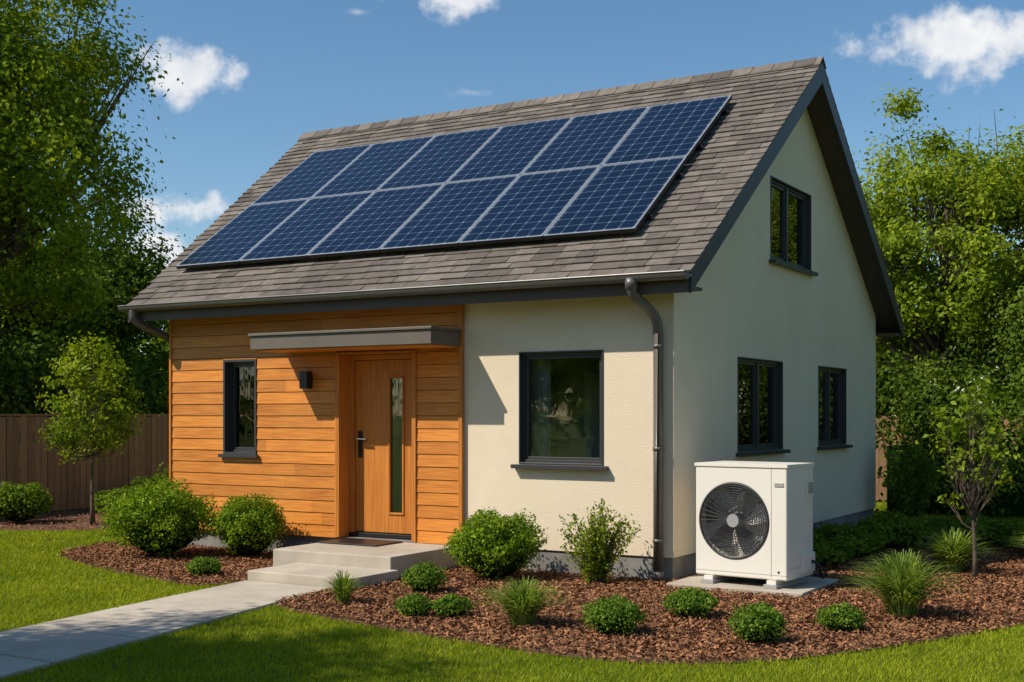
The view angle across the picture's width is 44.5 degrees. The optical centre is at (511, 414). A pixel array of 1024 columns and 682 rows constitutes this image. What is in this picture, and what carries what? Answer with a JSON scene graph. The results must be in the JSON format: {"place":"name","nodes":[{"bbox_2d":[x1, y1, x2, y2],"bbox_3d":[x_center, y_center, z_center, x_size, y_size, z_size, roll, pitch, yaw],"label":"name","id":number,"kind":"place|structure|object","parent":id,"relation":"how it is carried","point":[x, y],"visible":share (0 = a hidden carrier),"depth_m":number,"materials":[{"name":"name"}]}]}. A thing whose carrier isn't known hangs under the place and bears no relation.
{"place":"outdoors","nodes":[
{"label":"outdoors","id":0,"kind":"place"},
{"bbox_2d":[0,580,327,679],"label":"garden path","id":1,"kind":"structure","parent":0,"point":[29,647],"depth_m":9.71,"materials":[{"name":"concrete"}]},
{"bbox_2d":[0,443,1023,681],"bbox_3d":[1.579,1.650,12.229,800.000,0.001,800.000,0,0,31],"label":"ground","id":2,"kind":"structure","parent":0,"point":[528,654],"depth_m":8.44,"materials":[{"name":"green plant"}]},
{"bbox_2d":[0,508,122,530],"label":"mulch bed","id":3,"kind":"object","parent":2,"relation":"on","point":[67,520],"visible":0.2,"depth_m":19.01,"materials":[{"name":"brown wood"}]},
{"bbox_2d":[0,481,55,521],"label":"garden shrub","id":4,"kind":"object","parent":3,"relation":"on","point":[20,502],"visible":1,"depth_m":18.69,"materials":[{"name":"green plant"}]},
{"bbox_2d":[34,326,157,524],"bbox_3d":[-6.259,0.157,18.744,1.653,2.992,1.826,0,0,-35],"label":"young tree","id":5,"kind":"object","parent":3,"relation":"on","point":[116,422],"visible":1,"depth_m":18.56,"materials":[{"name":"green plant"}]},
{"bbox_2d":[94,485,146,513],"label":"garden shrub","id":6,"kind":"object","parent":3,"relation":"on","point":[99,499],"visible":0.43,"depth_m":19.98,"materials":[{"name":"green plant"}]},
{"bbox_2d":[126,475,165,490],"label":"garden shrub","id":7,"kind":"object","parent":3,"relation":"on","point":[136,483],"visible":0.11,"depth_m":21.51,"materials":[{"name":"green plant"}]},
{"bbox_2d":[0,242,134,407],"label":"garden tree","id":8,"kind":"object","parent":2,"relation":"on","point":[7,327],"visible":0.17,"depth_m":26.46,"materials":[{"name":"green plant"}]},
{"bbox_2d":[0,323,168,416],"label":"hedge","id":9,"kind":"object","parent":2,"relation":"on","point":[12,379],"visible":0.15,"depth_m":22.50,"materials":[{"name":"green plant"}]},
{"bbox_2d":[0,0,186,338],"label":"deciduous tree","id":10,"kind":"object","parent":2,"relation":"on","point":[54,116],"visible":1,"depth_m":23.63,"materials":[{"name":"green plant"}]},
{"bbox_2d":[6,164,197,401],"bbox_3d":[-11.212,-2.362,32.508,6.810,8.060,6.099,0,0,13],"label":"garden tree","id":11,"kind":"object","parent":2,"relation":"on","point":[134,280],"visible":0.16,"depth_m":31.72,"materials":[{"name":"green plant"}]},
{"bbox_2d":[59,540,272,585],"bbox_3d":[-3.681,1.628,15.307,3.521,0.085,6.780,0,0,-7],"label":"mulch bed","id":12,"kind":"object","parent":2,"relation":"on","point":[236,566],"visible":0.46,"depth_m":13.78,"materials":[{"name":"brown wood"}]},
{"bbox_2d":[148,462,168,487],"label":"garden shrub","id":13,"kind":"object","parent":12,"relation":"on","point":[162,477],"visible":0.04,"depth_m":16.71,"materials":[{"name":"green plant"}]},
{"bbox_2d":[98,476,222,556],"bbox_3d":[-4.040,1.173,14.373,1.467,0.907,1.392,0,0,31],"label":"round shrub","id":14,"kind":"object","parent":12,"relation":"on","point":[160,518],"visible":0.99,"depth_m":14.07,"materials":[{"name":"green plant"}]},
{"bbox_2d":[184,556,223,575],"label":"boxwood shrub","id":15,"kind":"object","parent":12,"relation":"on","point":[204,565],"visible":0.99,"depth_m":12.61,"materials":[{"name":"green plant"}]},
{"bbox_2d":[204,487,291,554],"bbox_3d":[-2.999,1.215,14.328,0.959,0.786,0.993,0,0,31],"label":"round shrub","id":16,"kind":"object","parent":12,"relation":"on","point":[247,526],"visible":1,"depth_m":14.12,"materials":[{"name":"green plant"}]},
{"bbox_2d":[248,542,458,589],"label":"porch steps","id":17,"kind":"structure","parent":2,"relation":"on","point":[313,564],"depth_m":12.58,"materials":[{"name":"concrete"}]},
{"bbox_2d":[318,538,402,546],"bbox_3d":[-1.658,1.395,13.707,0.780,0.015,0.500,0,0,31],"label":"door mat","id":18,"kind":"object","parent":17,"relation":"on","point":[360,542],"depth_m":13.63,"materials":[{"name":"brown fabric"}]},
{"bbox_2d":[129,278,664,581],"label":"downspouts","id":19,"kind":"object","parent":2,"relation":"on","point":[648,309],"visible":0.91,"depth_m":12.19,"materials":[{"name":"metal"}]},
{"bbox_2d":[0,412,1023,510],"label":"wooden fence","id":20,"kind":"object","parent":2,"relation":"on","point":[25,458],"visible":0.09,"depth_m":21.52,"materials":[{"name":"brown wood"}]},
{"bbox_2d":[188,508,873,581],"bbox_3d":[0.631,1.576,17.239,6.680,0.348,7.630,0,0,31],"label":"foundation","id":21,"kind":"object","parent":2,"relation":"on","point":[642,566],"visible":0.14,"depth_m":12.90,"materials":[{"name":"concrete"}]},
{"bbox_2d":[358,358,599,533],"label":"interior rooms","id":22,"kind":"object","parent":21,"relation":"on","point":[575,407],"visible":0.12,"depth_m":15.10,"materials":[{"name":"paint"}]},
{"bbox_2d":[531,359,550,456],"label":"curtains","id":23,"kind":"object","parent":22,"relation":"attached to","point":[540,407],"visible":0.1,"depth_m":13.37,"materials":[{"name":"fabric"}]},
{"bbox_2d":[343,293,683,557],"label":"front wall","id":24,"kind":"structure","parent":21,"relation":"on","point":[500,336],"depth_m":12.73,"materials":[{"name":"paint"}]},
{"bbox_2d":[218,359,258,457],"bbox_3d":[-3.244,-0.073,15.091,0.614,1.177,0.205,0,0,31],"label":"window frame","id":25,"kind":"object","parent":24,"relation":"attached to","point":[230,449],"visible":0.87,"depth_m":15.17,"materials":[{"name":"black metal"}]},
{"bbox_2d":[236,367,253,446],"bbox_3d":[-3.207,-0.090,15.152,0.370,0.986,0.008,0,0,31],"label":"window glass","id":26,"kind":"object","parent":25,"relation":"attached to","point":[244,406],"visible":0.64,"depth_m":15.17,"materials":[{"name":"glass"}]},
{"bbox_2d":[173,312,457,531],"bbox_3d":[-2.389,0.080,14.558,4.258,2.640,0.012,0,0,31],"label":"siding backing","id":27,"kind":"object","parent":24,"relation":"attached to","point":[305,415],"visible":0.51,"depth_m":14.63,"materials":[{"name":"brown wood"}]},
{"bbox_2d":[172,305,457,544],"bbox_3d":[-2.399,0.083,14.550,4.269,2.644,0.033,0,0,31],"label":"cedar siding","id":28,"kind":"object","parent":27,"relation":"attached to","point":[284,394],"visible":0.87,"depth_m":14.62,"materials":[{"name":"orange wood"}]},
{"bbox_2d":[299,371,312,388],"bbox_3d":[-2.373,-0.397,14.445,0.110,0.206,0.119,0,0,31],"label":"wall lamp","id":29,"kind":"object","parent":28,"relation":"attached to","point":[305,379],"visible":1,"depth_m":14.40,"materials":[{"name":"black metal"}]},
{"bbox_2d":[169,304,463,541],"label":"cedar trim","id":30,"kind":"structure","parent":24,"relation":"attached to","point":[341,444],"depth_m":14.27,"materials":[{"name":"brown wood"}]},
{"bbox_2d":[248,326,461,352],"bbox_3d":[-1.764,-0.818,13.794,2.506,0.196,0.586,0,0,31],"label":"door canopy","id":31,"kind":"object","parent":30,"relation":"attached to","point":[415,337],"visible":1,"depth_m":13.46,"materials":[{"name":"metal"}]},
{"bbox_2d":[349,354,411,539],"bbox_3d":[-1.420,0.357,14.211,1.006,2.075,0.110,0,0,31],"label":"front door","id":32,"kind":"structure","parent":24,"relation":"attached to","point":[371,514],"depth_m":14.27,"materials":[{"name":"brown wood"}]},
{"bbox_2d":[357,431,366,456],"bbox_3d":[-1.711,0.340,14.328,0.160,0.300,0.082,0,0,31],"label":"door handle","id":33,"kind":"object","parent":32,"relation":"attached to","point":[360,439],"visible":1,"depth_m":14.37,"materials":[{"name":"black metal"}]},
{"bbox_2d":[128,279,900,336],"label":"eaves soffit","id":34,"kind":"structure","parent":24,"relation":"attached to","point":[615,289],"depth_m":13.29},
{"bbox_2d":[117,270,689,312],"bbox_3d":[-1.599,-1.305,13.592,7.512,0.082,0.143,0,0,31],"label":"gutter","id":35,"kind":"object","parent":34,"relation":"attached to","point":[549,282],"visible":1,"depth_m":13.15,"materials":[{"name":"metal"}]},
{"bbox_2d":[511,350,607,470],"bbox_3d":[0.507,-0.047,12.881,1.095,1.214,0.205,0,0,31],"label":"front window frame","id":36,"kind":"object","parent":24,"relation":"attached to","point":[527,460],"visible":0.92,"depth_m":12.97,"materials":[{"name":"black metal"}]},
{"bbox_2d":[684,108,875,554],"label":"gable wall","id":37,"kind":"structure","parent":21,"relation":"on","point":[749,300],"depth_m":15.44,"materials":[{"name":"paint"}]},
{"bbox_2d":[736,356,790,456],"bbox_3d":[2.850,-0.089,14.421,0.205,1.099,1.644,0,0,31],"label":"gable window frame","id":38,"kind":"object","parent":37,"relation":"attached to","point":[756,447],"visible":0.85,"depth_m":14.46,"materials":[{"name":"black metal"}]},
{"bbox_2d":[739,364,772,444],"bbox_3d":[2.788,-0.113,14.457,0.008,0.921,1.400,0,0,31],"label":"gable window glass","id":39,"kind":"object","parent":38,"relation":"in","point":[765,404],"visible":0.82,"depth_m":14.65,"materials":[{"name":"glass"}]},
{"bbox_2d":[769,175,817,275],"bbox_3d":[3.414,-2.292,15.379,0.205,1.034,1.680,0,0,31],"label":"gable window frame","id":40,"kind":"object","parent":37,"relation":"attached to","point":[786,189],"visible":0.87,"depth_m":15.37,"materials":[{"name":"black metal"}]},
{"bbox_2d":[772,187,801,265],"bbox_3d":[3.353,-2.315,15.415,0.008,0.856,1.436,0,0,31],"label":"gable window glass","id":41,"kind":"object","parent":40,"relation":"in","point":[795,230],"visible":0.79,"depth_m":15.60,"materials":[{"name":"glass"}]},
{"bbox_2d":[688,86,899,333],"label":"roof deck","id":42,"kind":"structure","parent":37,"relation":"on","point":[828,143],"depth_m":17.18,"materials":[{"name":"black wood"}]},
{"bbox_2d":[127,56,903,324],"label":"roof shingles","id":43,"kind":"object","parent":42,"relation":"on","point":[690,210],"visible":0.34,"depth_m":14.40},
{"bbox_2d":[645,109,727,219],"bbox_3d":[-0.796,-2.811,15.506,6.480,1.599,2.228,0,0,31],"label":"panel mounting rail","id":44,"kind":"object","parent":43,"relation":"attached to","point":[679,175],"visible":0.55,"depth_m":13.63,"materials":[{"name":"black metal"}]},
{"bbox_2d":[176,199,309,268],"bbox_3d":[-3.459,-2.351,16.222,1.056,0.046,1.675,0,35,31],"label":"solar panel","id":45,"kind":"object","parent":44,"relation":"attached to","point":[240,236],"visible":1,"depth_m":16.15,"materials":[{"name":"glass"}]},
{"bbox_2d":[239,191,374,263],"bbox_3d":[-2.540,-2.351,15.681,1.056,0.046,1.675,0,35,31],"label":"solar panel","id":46,"kind":"object","parent":44,"relation":"attached to","point":[306,228],"visible":1,"depth_m":15.60,"materials":[{"name":"glass"}]},
{"bbox_2d":[251,144,372,204],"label":"solar panel","id":47,"kind":"object","parent":44,"relation":"attached to","point":[311,176],"visible":1,"depth_m":17.37,"materials":[{"name":"glass"}]},
{"bbox_2d":[312,135,435,197],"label":"solar panel","id":48,"kind":"object","parent":44,"relation":"attached to","point":[375,167],"visible":1,"depth_m":16.82,"materials":[{"name":"glass"}]},
{"bbox_2d":[307,183,444,258],"bbox_3d":[-1.621,-2.351,15.139,1.056,0.046,1.675,0,35,31],"label":"solar panel","id":49,"kind":"object","parent":44,"relation":"attached to","point":[376,221],"visible":1,"depth_m":15.06,"materials":[{"name":"glass"}]},
{"bbox_2d":[377,126,501,190],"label":"solar panel","id":50,"kind":"object","parent":44,"relation":"attached to","point":[441,159],"visible":1,"depth_m":16.28,"materials":[{"name":"glass"}]},
{"bbox_2d":[380,175,519,252],"bbox_3d":[-0.701,-2.351,14.598,1.056,0.046,1.675,0,35,31],"label":"solar panel","id":51,"kind":"object","parent":44,"relation":"attached to","point":[448,214],"visible":1,"depth_m":14.52,"materials":[{"name":"glass"}]},
{"bbox_2d":[447,117,573,182],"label":"solar panel","id":52,"kind":"object","parent":44,"relation":"attached to","point":[511,150],"visible":1,"depth_m":15.74,"materials":[{"name":"glass"}]},
{"bbox_2d":[458,166,599,245],"bbox_3d":[0.218,-2.351,14.056,1.056,0.046,1.675,0,35,31],"label":"solar panel","id":53,"kind":"object","parent":44,"relation":"attached to","point":[528,207],"visible":1,"depth_m":13.97,"materials":[{"name":"glass"}]},
{"bbox_2d":[521,106,649,174],"bbox_3d":[0.917,-3.329,15.244,1.056,0.046,1.675,0,35,31],"label":"solar panel","id":54,"kind":"object","parent":44,"relation":"attached to","point":[589,140],"visible":1,"depth_m":15.20,"materials":[{"name":"glass"}]},
{"bbox_2d":[543,156,687,238],"bbox_3d":[1.137,-2.351,13.515,1.056,0.046,1.675,0,35,31],"label":"solar panel","id":55,"kind":"object","parent":44,"relation":"attached to","point":[617,198],"visible":1,"depth_m":13.42,"materials":[{"name":"glass"}]},
{"bbox_2d":[602,95,731,165],"bbox_3d":[1.837,-3.329,14.702,1.056,0.046,1.675,0,35,31],"label":"solar panel","id":56,"kind":"object","parent":44,"relation":"attached to","point":[671,130],"visible":1,"depth_m":14.64,"materials":[{"name":"glass"}]},
{"bbox_2d":[149,63,903,338],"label":"barge boards","id":57,"kind":"object","parent":42,"relation":"attached to","point":[819,79],"visible":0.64,"depth_m":14.65,"materials":[{"name":"grey wood"}]},
{"bbox_2d":[817,366,852,449],"bbox_3d":[4.306,-0.089,16.893,0.205,1.099,1.405,0,0,31],"label":"gable window frame","id":58,"kind":"object","parent":37,"relation":"attached to","point":[827,442],"visible":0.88,"depth_m":16.96,"materials":[{"name":"black metal"}]},
{"bbox_2d":[819,372,837,439],"bbox_3d":[4.245,-0.113,16.930,0.008,0.921,1.161,0,0,31],"label":"gable window glass","id":59,"kind":"object","parent":58,"relation":"in","point":[833,406],"visible":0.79,"depth_m":17.17,"materials":[{"name":"glass"}]},
{"bbox_2d":[110,320,1016,437],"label":"distant trees","id":60,"kind":"object","parent":2,"relation":"on","point":[167,349],"depth_m":66.74,"materials":[{"name":"green plant"}]},
{"bbox_2d":[275,523,1023,664],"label":"mulch bed","id":61,"kind":"object","parent":2,"relation":"on","point":[993,600],"visible":0.55,"depth_m":10.13,"materials":[{"name":"brown wood"}]},
{"bbox_2d":[319,569,365,604],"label":"ornamental grass","id":62,"kind":"object","parent":61,"relation":"on","point":[343,586],"depth_m":10.77,"materials":[{"name":"green plant"}]},
{"bbox_2d":[394,591,432,616],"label":"boxwood shrub","id":63,"kind":"object","parent":61,"relation":"on","point":[414,605],"visible":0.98,"depth_m":10.04,"materials":[{"name":"green plant"}]},
{"bbox_2d":[400,561,449,592],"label":"boxwood shrub","id":64,"kind":"object","parent":61,"relation":"on","point":[424,577],"visible":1,"depth_m":11.40,"materials":[{"name":"green plant"}]},
{"bbox_2d":[429,592,475,618],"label":"boxwood shrub","id":65,"kind":"object","parent":61,"relation":"on","point":[452,605],"visible":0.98,"depth_m":10.03,"materials":[{"name":"green plant"}]},
{"bbox_2d":[442,507,549,579],"bbox_3d":[-0.161,1.265,12.441,1.084,0.704,1.140,0,0,31],"label":"round shrub","id":66,"kind":"object","parent":61,"relation":"on","point":[491,545],"visible":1,"depth_m":12.19,"materials":[{"name":"green plant"}]},
{"bbox_2d":[471,575,572,627],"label":"ornamental grass","id":67,"kind":"object","parent":61,"relation":"on","point":[522,603],"depth_m":9.61,"materials":[{"name":"green plant"}]},
{"bbox_2d":[557,498,640,582],"bbox_3d":[0.815,1.230,12.141,0.799,0.850,0.613,0,0,-12],"label":"loose shrub","id":68,"kind":"object","parent":61,"relation":"on","point":[598,553],"visible":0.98,"depth_m":12.04,"materials":[{"name":"green plant"}]},
{"bbox_2d":[581,593,648,633],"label":"boxwood shrub","id":69,"kind":"object","parent":61,"relation":"on","point":[613,616],"visible":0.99,"depth_m":9.18,"materials":[{"name":"green plant"}]},
{"bbox_2d":[660,586,721,617],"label":"boxwood shrub","id":70,"kind":"object","parent":61,"relation":"on","point":[693,602],"visible":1,"depth_m":10.00,"materials":[{"name":"green plant"}]},
{"bbox_2d":[666,574,838,598],"bbox_3d":[2.311,1.630,11.973,1.320,0.080,1.140,0,0,31],"label":"concrete pad","id":71,"kind":"object","parent":61,"relation":"on","point":[753,585],"visible":0.41,"depth_m":11.72,"materials":[{"name":"grey concrete"}]},
{"bbox_2d":[694,461,824,588],"bbox_3d":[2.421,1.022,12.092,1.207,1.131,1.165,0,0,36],"label":"heat pump outdoor unit","id":72,"kind":"object","parent":71,"relation":"on","point":[754,519],"visible":1,"depth_m":11.65,"materials":[{"name":"white metal"}]},
{"bbox_2d":[727,601,789,643],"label":"boxwood shrub","id":73,"kind":"object","parent":61,"relation":"on","point":[759,623],"visible":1,"depth_m":8.84,"materials":[{"name":"green plant"}]},
{"bbox_2d":[813,534,861,565],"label":"groundcover","id":74,"kind":"object","parent":61,"relation":"on","point":[827,552],"visible":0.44,"depth_m":13.31,"materials":[{"name":"green plant"}]},
{"bbox_2d":[814,602,869,631],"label":"boxwood shrub","id":75,"kind":"object","parent":61,"relation":"on","point":[842,617],"visible":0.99,"depth_m":9.36,"materials":[{"name":"green plant"}]},
{"bbox_2d":[813,521,896,556],"bbox_3d":[3.823,1.429,14.333,1.047,0.430,1.276,0,0,-15],"label":"groundcover","id":76,"kind":"object","parent":61,"relation":"on","point":[862,539],"visible":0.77,"depth_m":14.14,"materials":[{"name":"green plant"}]},
{"bbox_2d":[844,508,949,548],"bbox_3d":[4.707,1.394,15.326,1.334,0.470,1.327,0,0,31],"label":"groundcover","id":77,"kind":"object","parent":61,"relation":"on","point":[907,531],"visible":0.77,"depth_m":15.06,"materials":[{"name":"green plant"}]},
{"bbox_2d":[840,548,973,618],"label":"ornamental grass","id":78,"kind":"object","parent":61,"relation":"on","point":[900,583],"depth_m":10.01,"materials":[{"name":"green plant"}]},
{"bbox_2d":[877,428,945,517],"bbox_3d":[5.812,0.922,18.200,0.984,1.460,1.070,0,0,31],"label":"loose shrub","id":79,"kind":"object","parent":61,"relation":"on","point":[912,487],"visible":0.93,"depth_m":18.11,"materials":[{"name":"green plant"}]},
{"bbox_2d":[909,526,998,573],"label":"ornamental grass","id":80,"kind":"object","parent":61,"relation":"on","point":[952,551],"depth_m":12.83,"materials":[{"name":"green plant"}]},
{"bbox_2d":[915,370,1020,578],"bbox_3d":[4.534,0.601,12.372,1.028,2.101,1.010,0,0,31],"label":"sapling","id":81,"kind":"object","parent":61,"relation":"on","point":[954,429],"visible":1,"depth_m":12.36,"materials":[{"name":"green plant"}]},
{"bbox_2d":[926,511,1020,546],"bbox_3d":[5.748,1.430,15.548,1.281,0.406,1.270,0,0,-27],"label":"groundcover","id":82,"kind":"object","parent":61,"relation":"on","point":[987,527],"visible":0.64,"depth_m":15.25,"materials":[{"name":"green plant"}]},
{"bbox_2d":[991,523,1023,551],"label":"groundcover","id":83,"kind":"object","parent":61,"relation":"on","point":[1012,541],"visible":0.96,"depth_m":14.64,"materials":[{"name":"green plant"}]},
{"bbox_2d":[876,306,964,420],"bbox_3d":[9.227,-1.359,32.083,4.574,6.045,5.107,0,0,23],"label":"garden tree","id":84,"kind":"object","parent":2,"relation":"on","point":[892,394],"visible":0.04,"depth_m":31.15,"materials":[{"name":"green plant"}]},
{"bbox_2d":[853,78,1023,405],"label":"deciduous tree","id":85,"kind":"object","parent":2,"relation":"on","point":[988,196],"visible":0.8,"depth_m":24.99,"materials":[{"name":"green plant"}]},
{"bbox_2d":[875,348,1023,518],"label":"hedge","id":86,"kind":"object","parent":2,"relation":"on","point":[1009,501],"visible":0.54,"depth_m":20.45,"materials":[{"name":"green plant"}]},
{"bbox_2d":[927,251,1023,416],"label":"garden tree","id":87,"kind":"object","parent":2,"relation":"on","point":[1010,342],"visible":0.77,"depth_m":24.02,"materials":[{"name":"green plant"}]},
{"bbox_2d":[0,0,1023,415],"label":"sky","id":88,"kind":"structure","parent":0,"point":[257,76],"materials":[{"name":"blue"}]}
]}

